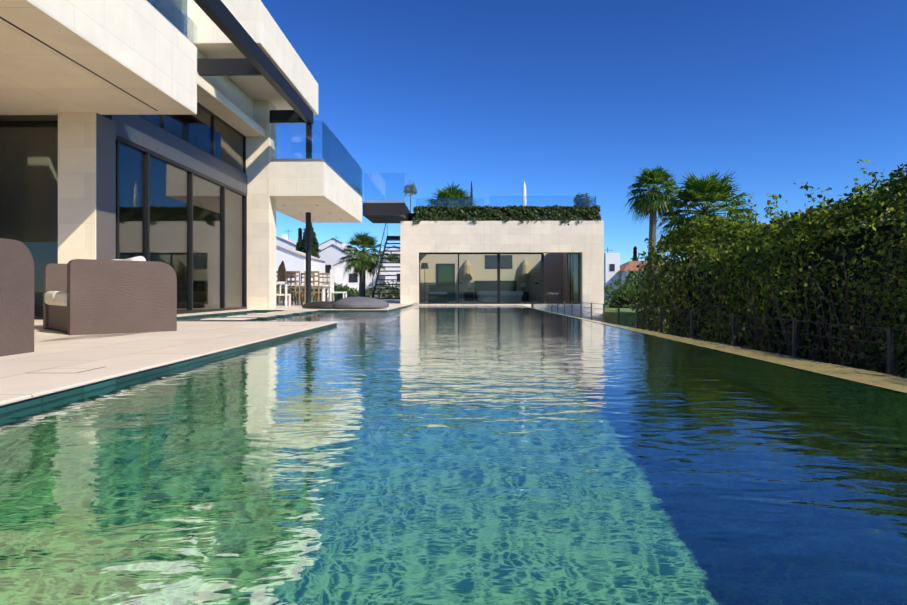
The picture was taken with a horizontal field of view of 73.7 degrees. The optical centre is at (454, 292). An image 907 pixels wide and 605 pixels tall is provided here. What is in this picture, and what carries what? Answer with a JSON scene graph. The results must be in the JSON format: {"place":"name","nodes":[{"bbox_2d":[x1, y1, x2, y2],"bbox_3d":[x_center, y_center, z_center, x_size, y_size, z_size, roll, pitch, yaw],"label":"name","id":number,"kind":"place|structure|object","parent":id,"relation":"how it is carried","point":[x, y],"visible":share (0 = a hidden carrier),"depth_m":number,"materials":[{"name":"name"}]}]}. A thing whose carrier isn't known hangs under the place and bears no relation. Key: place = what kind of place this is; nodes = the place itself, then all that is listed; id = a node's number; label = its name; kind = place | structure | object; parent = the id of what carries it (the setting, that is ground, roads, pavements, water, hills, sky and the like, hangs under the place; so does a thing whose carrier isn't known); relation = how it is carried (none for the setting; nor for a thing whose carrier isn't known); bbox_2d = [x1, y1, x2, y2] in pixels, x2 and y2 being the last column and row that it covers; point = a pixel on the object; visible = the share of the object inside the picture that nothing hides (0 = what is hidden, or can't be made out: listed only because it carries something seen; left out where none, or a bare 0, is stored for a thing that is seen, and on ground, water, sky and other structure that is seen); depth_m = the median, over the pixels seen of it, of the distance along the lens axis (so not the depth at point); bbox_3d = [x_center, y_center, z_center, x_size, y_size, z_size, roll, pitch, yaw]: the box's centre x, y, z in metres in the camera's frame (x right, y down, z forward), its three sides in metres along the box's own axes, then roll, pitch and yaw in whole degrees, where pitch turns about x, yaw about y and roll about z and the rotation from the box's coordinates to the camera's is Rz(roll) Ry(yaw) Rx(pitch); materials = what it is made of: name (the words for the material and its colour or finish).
{"place":"outdoors","nodes":[
{"label":"outdoors","id":0,"kind":"place"},
{"bbox_2d":[0,0,409,319],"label":"house","id":1,"kind":"structure","parent":0,"point":[146,130],"depth_m":11.57,"materials":[{"name":"stone"}]},
{"bbox_2d":[325,283,349,300],"bbox_3d":[-5.343,0.029,26.918,1.544,0.976,1.610,0,0,-36],"label":"bush","id":2,"kind":"object","parent":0,"point":[336,295],"visible":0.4,"depth_m":26.72,"materials":[{"name":"green plant"}]},
{"bbox_2d":[365,286,399,299],"bbox_3d":[-4.081,0.813,38.002,4.077,2.424,3.837,0,0,1],"label":"garden bush","id":3,"kind":"object","parent":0,"point":[377,290],"depth_m":37.48,"materials":[{"name":"green plant"}]},
{"bbox_2d":[0,300,906,415],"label":"pool deck","id":4,"kind":"structure","parent":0,"point":[55,365],"depth_m":4.73,"materials":[{"name":"stone"},{"name":"tile"}]},
{"bbox_2d":[0,238,33,356],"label":"sofa","id":5,"kind":"object","parent":4,"relation":"on","point":[16,298],"visible":1,"depth_m":4.44,"materials":[{"name":"brown fabric"}]},
{"bbox_2d":[43,259,176,334],"bbox_3d":[-4.190,0.051,7.317,1.080,0.812,1.530,0,0,-43],"label":"sofa","id":6,"kind":"object","parent":4,"relation":"on","point":[112,296],"visible":1,"depth_m":6.77,"materials":[{"name":"fabric"}]},
{"bbox_2d":[45,256,145,305],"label":"sofa cushions","id":7,"kind":"object","parent":6,"relation":"on","point":[57,298],"visible":0.12,"depth_m":6.98,"materials":[{"name":"white fabric"}]},
{"bbox_2d":[281,282,334,291],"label":"garden bush","id":8,"kind":"object","parent":4,"relation":"on","point":[303,284],"depth_m":45.17,"materials":[{"name":"green plant"}]},
{"bbox_2d":[276,270,346,305],"bbox_3d":[-5.502,-0.168,21.152,3.244,1.250,2.855,0,0,1],"label":"bar table set","id":9,"kind":"object","parent":4,"relation":"on","point":[292,274],"visible":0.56,"depth_m":21.04,"materials":[{"name":"brown wood"}]},
{"bbox_2d":[277,261,285,281],"bbox_3d":[-6.150,-0.724,21.545,0.304,0.791,0.233,0,0,1],"label":"sculpture","id":10,"kind":"object","parent":9,"relation":"on","point":[281,269],"visible":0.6,"depth_m":21.48,"materials":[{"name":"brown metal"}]},
{"bbox_2d":[280,287,350,301],"bbox_3d":[-7.200,0.784,31.047,4.458,2.195,3.984,0,0,1],"label":"garden bush","id":11,"kind":"object","parent":4,"relation":"on","point":[348,295],"depth_m":30.08,"materials":[{"name":"green plant"}]},
{"bbox_2d":[302,301,335,307],"bbox_3d":[-3.624,0.349,17.020,1.374,0.185,1.265,0,0,33],"label":"bean bag","id":12,"kind":"object","parent":4,"relation":"on","point":[323,304],"visible":0.62,"depth_m":16.45,"materials":[{"name":"grey fabric"}]},
{"bbox_2d":[315,282,365,297],"bbox_3d":[-8.101,0.656,39.946,4.957,2.683,5.034,0,0,1],"label":"garden bush","id":13,"kind":"object","parent":4,"relation":"on","point":[346,288],"visible":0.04,"depth_m":39.48,"materials":[{"name":"green plant"}]},
{"bbox_2d":[349,292,370,297],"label":"garden bush","id":14,"kind":"object","parent":4,"relation":"on","point":[354,295],"visible":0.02,"depth_m":34.26,"materials":[{"name":"green plant"}]},
{"bbox_2d":[333,297,388,307],"bbox_3d":[-2.576,0.277,16.806,1.506,0.306,1.739,0,0,1],"label":"bean bag","id":15,"kind":"object","parent":4,"relation":"on","point":[357,302],"visible":1,"depth_m":16.17,"materials":[{"name":"grey fabric"}]},
{"bbox_2d":[336,231,386,296],"bbox_3d":[-4.490,-0.944,29.498,2.632,4.134,2.620,0,0,40],"label":"palm","id":16,"kind":"object","parent":4,"relation":"on","point":[363,263],"visible":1,"depth_m":29.26,"materials":[{"name":"green plant"}]},
{"bbox_2d":[354,280,399,295],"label":"garden bush","id":17,"kind":"object","parent":4,"relation":"on","point":[396,286],"depth_m":45.89,"materials":[{"name":"green plant"}]},
{"bbox_2d":[372,223,399,298],"bbox_3d":[-2.780,-1.655,28.573,1.330,4.265,6.320,0,0,1],"label":"steel stair","id":18,"kind":"object","parent":4,"relation":"on","point":[392,238],"visible":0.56,"depth_m":28.00,"materials":[{"name":"grey metal"}]},
{"bbox_2d":[0,305,906,604],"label":"pool water","id":19,"kind":"structure","parent":4,"relation":"in","point":[466,455],"depth_m":1.70,"materials":[{"name":"teal liquid"}]},
{"bbox_2d":[276,234,672,299],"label":"neighboring houses","id":20,"kind":"structure","parent":0,"point":[293,259],"depth_m":58.55,"materials":[{"name":"paint"}]},
{"bbox_2d":[261,0,906,264],"label":"sky","id":21,"kind":"structure","parent":0,"point":[566,98],"materials":[{"name":"blue"}]},
{"label":"ground","id":22,"kind":"structure","parent":0,"visible":0},
{"bbox_2d":[295,228,301,250],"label":"cypress","id":23,"kind":"object","parent":22,"relation":"on","point":[299,242],"visible":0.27,"depth_m":66.02,"materials":[{"name":"green plant"}]},
{"bbox_2d":[298,223,319,257],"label":"cypress","id":24,"kind":"object","parent":22,"relation":"on","point":[314,247],"visible":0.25,"depth_m":61.76,"materials":[{"name":"green plant"}]},
{"bbox_2d":[381,252,397,261],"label":"tree","id":25,"kind":"object","parent":22,"relation":"on","point":[390,256],"depth_m":79.44,"materials":[{"name":"green plant"}]},
{"bbox_2d":[423,181,478,207],"bbox_3d":[-0.205,-2.910,40.040,4.497,8.855,4.620,0,0,37],"label":"palm","id":26,"kind":"object","parent":22,"relation":"on","point":[454,193],"visible":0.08,"depth_m":39.33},
{"bbox_2d":[400,181,603,321],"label":"pool house","id":27,"kind":"structure","parent":22,"relation":"on","point":[540,265],"depth_m":24.02,"materials":[{"name":"stone"}]},
{"bbox_2d":[406,197,413,220],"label":"roof pots","id":28,"kind":"object","parent":27,"relation":"on","point":[410,216],"visible":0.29,"depth_m":24.70,"materials":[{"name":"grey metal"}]},
{"bbox_2d":[403,180,416,196],"bbox_3d":[-1.817,-4.282,24.907,0.597,0.669,0.584,0,0,1],"label":"tree","id":29,"kind":"object","parent":28,"relation":"on","point":[411,189],"visible":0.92,"depth_m":24.88,"materials":[{"name":"green plant"}]},
{"bbox_2d":[573,193,592,206],"bbox_3d":[5.383,-3.752,25.405,0.884,0.951,0.871,0,0,1],"label":"roof shrub","id":30,"kind":"object","parent":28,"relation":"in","point":[582,196],"depth_m":25.18,"materials":[{"name":"plant"}]},
{"bbox_2d":[413,204,600,224],"bbox_3d":[2.080,-3.063,24.320,7.483,0.878,0.977,0,0,1],"label":"roof hedge","id":31,"kind":"object","parent":27,"relation":"attached to","point":[479,209],"depth_m":24.03,"materials":[{"name":"green plant"}]},
{"bbox_2d":[632,246,637,260],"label":"cypress","id":32,"kind":"object","parent":22,"relation":"on","point":[634,258],"visible":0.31,"depth_m":74.61,"materials":[{"name":"green plant"}]},
{"bbox_2d":[604,300,668,332],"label":"lawn terrace","id":33,"kind":"structure","parent":22,"relation":"on","point":[611,317],"depth_m":22.33,"materials":[{"name":"green plant"}]},
{"bbox_2d":[604,279,665,307],"bbox_3d":[8.868,0.434,29.988,3.312,2.295,3.387,0,0,1],"label":"shrub","id":34,"kind":"object","parent":33,"relation":"on","point":[624,289],"depth_m":29.13,"materials":[{"name":"green plant"}]},
{"bbox_2d":[623,268,673,283],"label":"shrub","id":35,"kind":"object","parent":33,"relation":"on","point":[631,276],"depth_m":44.49,"materials":[{"name":"green plant"}]},
{"bbox_2d":[625,272,673,295],"bbox_3d":[11.899,0.253,35.874,4.799,2.977,4.322,0,0,1],"label":"shrub","id":36,"kind":"object","parent":33,"relation":"on","point":[634,280],"depth_m":35.52,"materials":[{"name":"green plant"}]},
{"bbox_2d":[623,164,683,284],"bbox_3d":[10.788,-2.705,32.836,3.366,8.460,3.253,0,0,33],"label":"palm","id":37,"kind":"object","parent":22,"relation":"on","point":[651,202],"visible":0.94,"depth_m":32.45,"materials":[{"name":"green plant"}]},
{"bbox_2d":[651,169,762,265],"bbox_3d":[8.377,-1.315,20.037,3.595,5.683,3.403,0,0,38],"label":"palm","id":38,"kind":"object","parent":22,"relation":"on","point":[710,191],"visible":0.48,"depth_m":19.52,"materials":[{"name":"green plant"}]},
{"bbox_2d":[551,300,906,374],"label":"wire fence","id":39,"kind":"object","parent":22,"relation":"on","point":[890,344],"visible":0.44,"depth_m":6.92,"materials":[{"name":"metal"}]},
{"bbox_2d":[615,159,906,377],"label":"hedge","id":40,"kind":"object","parent":22,"relation":"on","point":[876,207],"depth_m":7.89,"materials":[{"name":"green plant"}]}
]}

